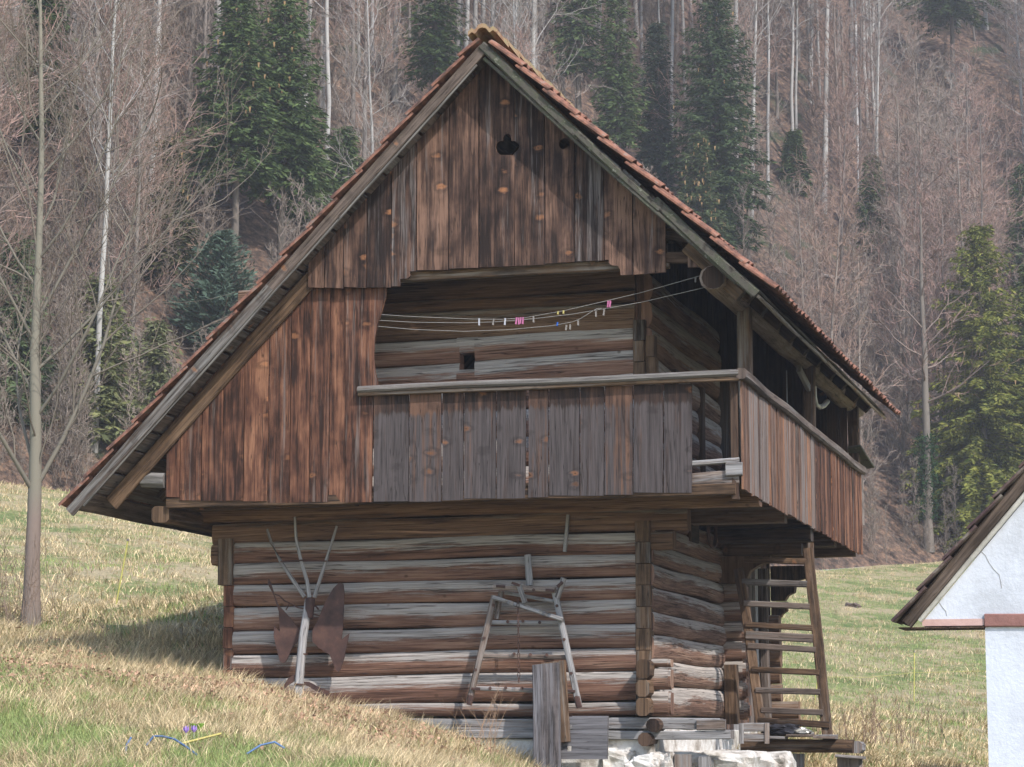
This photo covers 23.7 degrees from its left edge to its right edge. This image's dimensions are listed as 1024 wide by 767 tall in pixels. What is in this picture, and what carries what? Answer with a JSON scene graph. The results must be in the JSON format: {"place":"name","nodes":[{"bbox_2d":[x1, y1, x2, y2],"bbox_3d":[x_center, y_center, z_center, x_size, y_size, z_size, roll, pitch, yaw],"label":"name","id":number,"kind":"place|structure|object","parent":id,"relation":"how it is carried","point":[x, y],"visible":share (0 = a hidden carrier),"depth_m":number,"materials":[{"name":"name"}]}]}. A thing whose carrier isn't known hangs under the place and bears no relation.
{"place":"outdoors","nodes":[
{"label":"outdoors","id":0,"kind":"place"},
{"bbox_2d":[0,605,561,766],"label":"dry grass","id":1,"kind":"structure","parent":0,"point":[172,718],"depth_m":20.76,"materials":[{"name":"plant"}]},
{"bbox_2d":[0,481,988,766],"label":"meadow","id":2,"kind":"structure","parent":0,"point":[828,620],"depth_m":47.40,"materials":[{"name":"plant"}]},
{"bbox_2d":[0,509,76,628],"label":"bare shrub","id":3,"kind":"object","parent":2,"relation":"on","point":[24,606],"visible":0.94,"depth_m":26.44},
{"bbox_2d":[0,0,280,626],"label":"cherry tree","id":4,"kind":"object","parent":2,"relation":"on","point":[33,480],"visible":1,"depth_m":27.47,"materials":[{"name":"plant"}]},
{"bbox_2d":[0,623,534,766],"bbox_3d":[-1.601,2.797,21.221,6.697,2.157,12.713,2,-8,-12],"label":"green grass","id":5,"kind":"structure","parent":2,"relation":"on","point":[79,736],"depth_m":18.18,"materials":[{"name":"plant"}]},
{"bbox_2d":[266,517,348,697],"bbox_3d":[-2.047,2.236,23.898,0.900,1.893,0.357,-2,-8,16],"label":"hay loading fork","id":6,"kind":"object","parent":2,"relation":"on","point":[327,631],"visible":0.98,"depth_m":23.92,"materials":[{"name":"grey wood"}]},
{"bbox_2d":[441,681,516,751],"bbox_3d":[-0.320,2.948,21.686,0.738,0.644,0.491,1,-8,-7],"label":"bare shrub","id":7,"kind":"object","parent":2,"relation":"on","point":[483,723],"visible":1,"depth_m":21.66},
{"bbox_2d":[58,23,900,766],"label":"log granary","id":8,"kind":"structure","parent":2,"relation":"on","point":[444,475],"depth_m":23.55,"materials":[{"name":"wood"}]},
{"bbox_2d":[465,554,581,707],"bbox_3d":[0.128,2.370,23.381,1.154,1.477,0.217,-2,-8,16],"label":"wooden sled frame","id":9,"kind":"object","parent":8,"relation":"hanging from","point":[523,596],"visible":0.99,"depth_m":23.36,"materials":[{"name":"grey wood"}]},
{"bbox_2d":[532,662,560,766],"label":"leaning plank","id":10,"kind":"object","parent":2,"relation":"on","point":[546,717],"visible":0.98,"depth_m":22.91,"materials":[{"name":"grey wood"}]},
{"bbox_2d":[541,660,570,742],"bbox_3d":[0.411,3.012,23.050,0.227,0.798,0.349,1,-8,-10],"label":"leaning plank","id":11,"kind":"object","parent":10,"relation":"on","point":[565,731],"visible":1,"depth_m":23.00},
{"bbox_2d":[561,716,608,758],"bbox_3d":[0.684,3.322,22.904,0.444,0.402,0.098,-2,-8,16],"label":"holed board","id":12,"kind":"object","parent":11,"relation":"attached to","point":[589,735],"visible":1,"depth_m":22.87,"materials":[{"name":"grey wood"}]},
{"bbox_2d":[740,732,865,766],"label":"timber platform","id":13,"kind":"structure","parent":2,"relation":"on","point":[797,748],"depth_m":24.77,"materials":[{"name":"brown wood"}]},
{"bbox_2d":[739,723,769,743],"bbox_3d":[2.484,3.560,24.847,0.309,0.210,0.254,-2,-8,16],"label":"slatted crate","id":14,"kind":"object","parent":13,"relation":"on","point":[754,737],"visible":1,"depth_m":24.74,"materials":[{"name":"grey wood"}]},
{"bbox_2d":[761,724,799,735],"bbox_3d":[2.767,3.558,25.049,0.445,0.134,0.365,-2,-8,16],"label":"rubber sack","id":15,"kind":"object","parent":13,"relation":"on","point":[781,729],"visible":0.81,"depth_m":24.94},
{"bbox_2d":[733,542,832,734],"bbox_3d":[2.845,2.690,25.612,1.127,2.087,0.832,-2,-8,16],"label":"wooden ladder","id":16,"kind":"object","parent":13,"relation":"on","point":[815,638],"visible":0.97,"depth_m":25.55,"materials":[{"name":"wood"}]},
{"bbox_2d":[809,687,946,743],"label":"grass","id":17,"kind":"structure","parent":2,"relation":"on","point":[864,732],"depth_m":27.71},
{"bbox_2d":[891,461,1023,766],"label":"white house","id":18,"kind":"structure","parent":2,"relation":"on","point":[985,592],"depth_m":18.45,"materials":[{"name":"paint"}]},
{"bbox_2d":[992,263,1023,467],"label":"spruce","id":19,"kind":"object","parent":2,"relation":"on","point":[1020,284],"visible":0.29,"depth_m":95.56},
{"bbox_2d":[0,0,1023,569],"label":"wooded hillside","id":20,"kind":"structure","parent":0,"point":[258,216],"depth_m":104.05,"materials":[{"name":"brown plant"}]},
{"bbox_2d":[0,2,48,250],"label":"bare tree","id":21,"kind":"object","parent":20,"relation":"on","point":[3,187],"visible":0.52,"depth_m":66.42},
{"bbox_2d":[0,233,60,431],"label":"spruce","id":22,"kind":"object","parent":20,"relation":"on","point":[24,348],"visible":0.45,"depth_m":63.08,"materials":[{"name":"plant"}]},
{"bbox_2d":[0,0,62,306],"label":"bare tree","id":23,"kind":"object","parent":20,"relation":"on","point":[20,229],"visible":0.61,"depth_m":63.03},
{"bbox_2d":[0,0,64,190],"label":"bare tree","id":24,"kind":"object","parent":20,"relation":"on","point":[25,99],"visible":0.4,"depth_m":67.89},
{"bbox_2d":[0,0,83,192],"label":"bare tree","id":25,"kind":"object","parent":20,"relation":"on","point":[48,4],"visible":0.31,"depth_m":75.41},
{"bbox_2d":[0,0,98,222],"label":"bare tree","id":26,"kind":"object","parent":20,"relation":"on","point":[10,109],"visible":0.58,"depth_m":61.24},
{"bbox_2d":[57,0,130,213],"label":"bare tree","id":27,"kind":"object","parent":20,"relation":"on","point":[89,77],"visible":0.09,"depth_m":76.83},
{"bbox_2d":[47,271,146,445],"bbox_3d":[-10.849,-0.532,64.721,2.877,4.927,2.828,-4,-9,24],"label":"spruce","id":28,"kind":"object","parent":20,"relation":"on","point":[110,399],"visible":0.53,"depth_m":64.41,"materials":[{"name":"plant"}]},
{"bbox_2d":[8,0,185,452],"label":"bare tree","id":29,"kind":"object","parent":20,"relation":"on","point":[98,338],"visible":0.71,"depth_m":64.62,"materials":[{"name":"plant"}]},
{"bbox_2d":[17,0,198,274],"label":"bare tree","id":30,"kind":"object","parent":20,"relation":"on","point":[136,32],"visible":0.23,"depth_m":72.96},
{"bbox_2d":[49,0,198,285],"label":"bare tree","id":31,"kind":"object","parent":20,"relation":"on","point":[134,187],"visible":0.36,"depth_m":71.85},
{"bbox_2d":[48,0,203,414],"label":"bare tree","id":32,"kind":"object","parent":20,"relation":"on","point":[127,200],"visible":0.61,"depth_m":67.40,"materials":[{"name":"plant"}]},
{"bbox_2d":[1,0,251,321],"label":"bare tree","id":33,"kind":"object","parent":20,"relation":"on","point":[68,58],"visible":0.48,"depth_m":69.66,"materials":[{"name":"plant"}]},
{"bbox_2d":[73,0,206,214],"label":"bare tree","id":34,"kind":"object","parent":20,"relation":"on","point":[167,74],"visible":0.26,"depth_m":80.03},
{"bbox_2d":[122,317,183,428],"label":"spruce","id":35,"kind":"object","parent":20,"relation":"on","point":[154,357],"visible":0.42,"depth_m":66.02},
{"bbox_2d":[138,133,201,299],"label":"spruce","id":36,"kind":"object","parent":20,"relation":"on","point":[182,192],"visible":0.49,"depth_m":74.69,"materials":[{"name":"plant"}]},
{"bbox_2d":[124,0,225,119],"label":"bare tree","id":37,"kind":"object","parent":20,"relation":"on","point":[193,40],"visible":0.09,"depth_m":87.46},
{"bbox_2d":[134,0,266,195],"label":"bare tree","id":38,"kind":"object","parent":20,"relation":"on","point":[205,31],"visible":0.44,"depth_m":82.94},
{"bbox_2d":[162,228,258,351],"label":"spruce","id":39,"kind":"object","parent":20,"relation":"on","point":[218,252],"visible":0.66,"depth_m":72.20,"materials":[{"name":"plant"}]},
{"bbox_2d":[175,0,296,271],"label":"spruce","id":40,"kind":"object","parent":20,"relation":"on","point":[242,132],"visible":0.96,"depth_m":79.72,"materials":[{"name":"plant"}]},
{"bbox_2d":[227,0,343,259],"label":"spruce","id":41,"kind":"object","parent":20,"relation":"on","point":[301,130],"visible":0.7,"depth_m":81.30,"materials":[{"name":"plant"}]},
{"bbox_2d":[264,140,330,228],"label":"spruce","id":42,"kind":"object","parent":20,"relation":"on","point":[292,213],"visible":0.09,"depth_m":84.36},
{"bbox_2d":[313,0,330,158],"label":"bare tree","id":43,"kind":"object","parent":20,"relation":"on","point":[328,86],"visible":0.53,"depth_m":88.72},
{"bbox_2d":[318,1,325,111],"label":"bare tree","id":44,"kind":"object","parent":20,"relation":"on","point":[322,102],"visible":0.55,"depth_m":95.20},
{"bbox_2d":[318,125,365,210],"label":"spruce","id":45,"kind":"object","parent":20,"relation":"on","point":[349,143],"visible":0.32,"depth_m":86.74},
{"bbox_2d":[315,0,403,124],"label":"bare tree","id":46,"kind":"object","parent":20,"relation":"on","point":[352,99],"visible":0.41,"depth_m":95.65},
{"bbox_2d":[303,0,418,162],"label":"bare tree","id":47,"kind":"object","parent":20,"relation":"on","point":[365,88],"visible":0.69,"depth_m":92.39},
{"bbox_2d":[302,0,427,213],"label":"bare tree","id":48,"kind":"object","parent":20,"relation":"on","point":[357,73],"visible":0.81,"depth_m":76.70,"materials":[{"name":"plant"}]},
{"bbox_2d":[391,0,398,104],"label":"bare tree","id":49,"kind":"object","parent":20,"relation":"on","point":[394,90],"visible":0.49,"depth_m":99.42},
{"bbox_2d":[392,0,470,93],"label":"spruce","id":50,"kind":"object","parent":20,"relation":"on","point":[438,44],"visible":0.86,"depth_m":98.17,"materials":[{"name":"plant"}]},
{"bbox_2d":[446,0,553,49],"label":"bare tree","id":51,"kind":"object","parent":20,"relation":"on","point":[501,16],"visible":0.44,"depth_m":93.16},
{"bbox_2d":[0,0,1023,567],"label":"forest undergrowth","id":52,"kind":"object","parent":20,"relation":"on","point":[66,404],"visible":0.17,"depth_m":88.35,"materials":[{"name":"plant"}]},
{"bbox_2d":[489,13,535,60],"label":"bare tree","id":53,"kind":"object","parent":20,"relation":"on","point":[517,46],"visible":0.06,"depth_m":79.25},
{"bbox_2d":[453,0,616,95],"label":"bare tree","id":54,"kind":"object","parent":20,"relation":"on","point":[513,26],"visible":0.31,"depth_m":87.16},
{"bbox_2d":[487,0,603,66],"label":"bare tree","id":55,"kind":"object","parent":20,"relation":"on","point":[533,33],"visible":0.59,"depth_m":98.53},
{"bbox_2d":[518,0,600,97],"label":"bare tree","id":56,"kind":"object","parent":20,"relation":"on","point":[563,79],"visible":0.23,"depth_m":112.31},
{"bbox_2d":[542,0,611,112],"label":"spruce","id":57,"kind":"object","parent":20,"relation":"on","point":[586,53],"visible":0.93,"depth_m":109.49,"materials":[{"name":"plant"}]},
{"bbox_2d":[588,0,650,152],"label":"spruce","id":58,"kind":"object","parent":20,"relation":"on","point":[618,118],"visible":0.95,"depth_m":108.21,"materials":[{"name":"plant"}]},
{"bbox_2d":[594,0,667,103],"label":"bare tree","id":59,"kind":"object","parent":20,"relation":"on","point":[628,29],"visible":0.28,"depth_m":115.62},
{"bbox_2d":[631,20,684,189],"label":"spruce","id":60,"kind":"object","parent":20,"relation":"on","point":[654,155],"visible":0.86,"depth_m":110.10,"materials":[{"name":"plant"}]},
{"bbox_2d":[633,0,759,136],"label":"bare tree","id":61,"kind":"object","parent":20,"relation":"on","point":[673,92],"visible":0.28,"depth_m":110.31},
{"bbox_2d":[676,131,738,248],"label":"spruce","id":62,"kind":"object","parent":20,"relation":"on","point":[700,184],"visible":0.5,"depth_m":103.48,"materials":[{"name":"plant"}]},
{"bbox_2d":[660,0,776,252],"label":"spruce","id":63,"kind":"object","parent":20,"relation":"on","point":[717,60],"visible":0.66,"depth_m":106.81,"materials":[{"name":"plant"}]},
{"bbox_2d":[675,0,785,170],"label":"bare tree","id":64,"kind":"object","parent":20,"relation":"on","point":[751,53],"visible":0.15,"depth_m":118.22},
{"bbox_2d":[688,0,795,258],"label":"bare tree","id":65,"kind":"object","parent":20,"relation":"on","point":[759,118],"visible":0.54,"depth_m":108.68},
{"bbox_2d":[730,0,787,198],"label":"bare tree","id":66,"kind":"object","parent":20,"relation":"on","point":[768,107],"visible":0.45,"depth_m":119.70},
{"bbox_2d":[725,0,796,148],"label":"bare tree","id":67,"kind":"object","parent":20,"relation":"on","point":[752,5],"visible":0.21,"depth_m":123.52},
{"bbox_2d":[728,0,811,219],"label":"bare tree","id":68,"kind":"object","parent":20,"relation":"on","point":[756,5],"visible":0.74,"depth_m":113.48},
{"bbox_2d":[740,0,815,118],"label":"bare tree","id":69,"kind":"object","parent":20,"relation":"on","point":[776,51],"visible":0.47,"depth_m":129.39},
{"bbox_2d":[758,231,811,311],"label":"bare tree","id":70,"kind":"object","parent":20,"relation":"on","point":[787,269],"visible":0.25,"depth_m":90.71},
{"bbox_2d":[765,0,823,130],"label":"bare tree","id":71,"kind":"object","parent":20,"relation":"on","point":[796,77],"visible":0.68,"depth_m":127.95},
{"bbox_2d":[776,128,814,197],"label":"spruce","id":72,"kind":"object","parent":20,"relation":"on","point":[789,163],"visible":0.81,"depth_m":122.47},
{"bbox_2d":[765,176,853,350],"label":"bare tree","id":73,"kind":"object","parent":20,"relation":"on","point":[801,273],"visible":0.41,"depth_m":93.31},
{"bbox_2d":[779,0,841,130],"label":"bare tree","id":74,"kind":"object","parent":20,"relation":"on","point":[791,88],"visible":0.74,"depth_m":125.19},
{"bbox_2d":[820,0,829,212],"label":"bare tree","id":75,"kind":"object","parent":20,"relation":"on","point":[825,149],"visible":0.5,"depth_m":123.07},
{"bbox_2d":[786,162,875,367],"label":"bare tree","id":76,"kind":"object","parent":20,"relation":"on","point":[820,313],"visible":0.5,"depth_m":94.85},
{"bbox_2d":[798,0,866,160],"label":"bare tree","id":77,"kind":"object","parent":20,"relation":"on","point":[833,64],"visible":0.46,"depth_m":129.02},
{"bbox_2d":[779,79,893,346],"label":"bare tree","id":78,"kind":"object","parent":20,"relation":"on","point":[843,168],"visible":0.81,"depth_m":105.41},
{"bbox_2d":[783,0,892,248],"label":"bare tree","id":79,"kind":"object","parent":20,"relation":"on","point":[847,94],"visible":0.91,"depth_m":119.60,"materials":[{"name":"plant"}]},
{"bbox_2d":[802,180,905,458],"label":"bare tree","id":80,"kind":"object","parent":20,"relation":"on","point":[833,308],"visible":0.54,"depth_m":87.95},
{"bbox_2d":[817,0,910,212],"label":"bare tree","id":81,"kind":"object","parent":20,"relation":"on","point":[860,64],"visible":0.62,"depth_m":125.16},
{"bbox_2d":[850,153,893,255],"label":"spruce","id":82,"kind":"object","parent":20,"relation":"on","point":[865,192],"visible":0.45,"depth_m":120.20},
{"bbox_2d":[820,227,924,524],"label":"bare tree","id":83,"kind":"object","parent":20,"relation":"on","point":[859,334],"visible":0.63,"depth_m":91.16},
{"bbox_2d":[829,0,924,152],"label":"bare tree","id":84,"kind":"object","parent":20,"relation":"on","point":[870,29],"visible":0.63,"depth_m":126.43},
{"bbox_2d":[837,0,928,174],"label":"bare tree","id":85,"kind":"object","parent":20,"relation":"on","point":[878,66],"visible":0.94,"depth_m":122.38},
{"bbox_2d":[836,0,934,151],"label":"bare tree","id":86,"kind":"object","parent":20,"relation":"on","point":[892,28],"visible":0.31,"depth_m":132.34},
{"bbox_2d":[857,124,927,358],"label":"bare tree","id":87,"kind":"object","parent":20,"relation":"on","point":[878,186],"visible":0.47,"depth_m":105.75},
{"bbox_2d":[840,66,952,393],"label":"bare tree","id":88,"kind":"object","parent":20,"relation":"on","point":[897,162],"visible":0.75,"depth_m":104.43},
{"bbox_2d":[854,188,945,458],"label":"bare tree","id":89,"kind":"object","parent":20,"relation":"on","point":[899,280],"visible":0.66,"depth_m":98.84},
{"bbox_2d":[863,132,977,432],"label":"bare tree","id":90,"kind":"object","parent":20,"relation":"on","point":[915,264],"visible":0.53,"depth_m":101.54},
{"bbox_2d":[869,27,978,372],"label":"bare tree","id":91,"kind":"object","parent":20,"relation":"on","point":[918,105],"visible":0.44,"depth_m":109.76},
{"bbox_2d":[876,130,973,393],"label":"bare tree","id":92,"kind":"object","parent":20,"relation":"on","point":[947,179],"visible":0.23,"depth_m":106.00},
{"bbox_2d":[879,17,977,278],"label":"bare tree","id":93,"kind":"object","parent":20,"relation":"on","point":[912,92],"visible":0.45,"depth_m":122.58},
{"bbox_2d":[868,181,989,511],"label":"bare tree","id":94,"kind":"object","parent":20,"relation":"on","point":[940,255],"visible":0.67,"depth_m":96.27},
{"bbox_2d":[890,177,972,430],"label":"bare tree","id":95,"kind":"object","parent":20,"relation":"on","point":[946,217],"visible":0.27,"depth_m":102.63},
{"bbox_2d":[840,156,1023,552],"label":"bare tree","id":96,"kind":"object","parent":20,"relation":"on","point":[927,450],"visible":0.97,"depth_m":91.77,"materials":[{"name":"plant"}]},
{"bbox_2d":[865,49,1002,355],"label":"bare tree","id":97,"kind":"object","parent":20,"relation":"on","point":[938,98],"visible":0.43,"depth_m":110.95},
{"bbox_2d":[900,238,967,456],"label":"bare tree","id":98,"kind":"object","parent":20,"relation":"on","point":[941,418],"visible":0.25,"depth_m":99.74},
{"bbox_2d":[893,90,1005,288],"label":"bare tree","id":99,"kind":"object","parent":20,"relation":"on","point":[952,161],"visible":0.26,"depth_m":115.23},
{"bbox_2d":[879,56,1021,226],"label":"bare tree","id":100,"kind":"object","parent":20,"relation":"on","point":[963,65],"visible":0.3,"depth_m":118.91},
{"bbox_2d":[893,0,1012,90],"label":"spruce","id":101,"kind":"object","parent":20,"relation":"on","point":[951,9],"visible":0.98,"depth_m":148.44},
{"bbox_2d":[886,36,1023,276],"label":"bare tree","id":102,"kind":"object","parent":20,"relation":"on","point":[967,60],"visible":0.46,"depth_m":114.73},
{"bbox_2d":[898,223,1023,552],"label":"spruce","id":103,"kind":"object","parent":20,"relation":"on","point":[991,473],"visible":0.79,"depth_m":93.89,"materials":[{"name":"plant"}]},
{"bbox_2d":[905,89,1020,422],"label":"bare tree","id":104,"kind":"object","parent":20,"relation":"on","point":[958,187],"visible":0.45,"depth_m":102.10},
{"bbox_2d":[916,151,1015,413],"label":"bare tree","id":105,"kind":"object","parent":20,"relation":"on","point":[977,193],"visible":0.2,"depth_m":103.99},
{"bbox_2d":[917,83,1023,391],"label":"bare tree","id":106,"kind":"object","parent":20,"relation":"on","point":[983,184],"visible":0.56,"depth_m":99.55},
{"bbox_2d":[929,61,1013,236],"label":"bare tree","id":107,"kind":"object","parent":20,"relation":"on","point":[978,134],"visible":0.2,"depth_m":122.00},
{"bbox_2d":[929,132,1023,368],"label":"bare tree","id":108,"kind":"object","parent":20,"relation":"on","point":[974,153],"visible":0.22,"depth_m":108.66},
{"bbox_2d":[937,86,1022,255],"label":"bare tree","id":109,"kind":"object","parent":20,"relation":"on","point":[964,98],"visible":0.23,"depth_m":119.91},
{"bbox_2d":[970,0,1023,84],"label":"bare tree","id":110,"kind":"object","parent":20,"relation":"on","point":[1000,62],"visible":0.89,"depth_m":132.31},
{"bbox_2d":[971,0,1023,164],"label":"bare tree","id":111,"kind":"object","parent":20,"relation":"on","point":[1018,55],"visible":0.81,"depth_m":139.81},
{"bbox_2d":[985,67,1023,211],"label":"bare tree","id":112,"kind":"object","parent":20,"relation":"on","point":[1005,133],"visible":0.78,"depth_m":133.17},
{"bbox_2d":[986,0,1023,113],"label":"bare tree","id":113,"kind":"object","parent":20,"relation":"on","point":[1020,8],"visible":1,"depth_m":130.64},
{"bbox_2d":[996,162,1023,287],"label":"spruce","id":114,"kind":"object","parent":20,"relation":"on","point":[1020,224],"visible":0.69,"depth_m":124.68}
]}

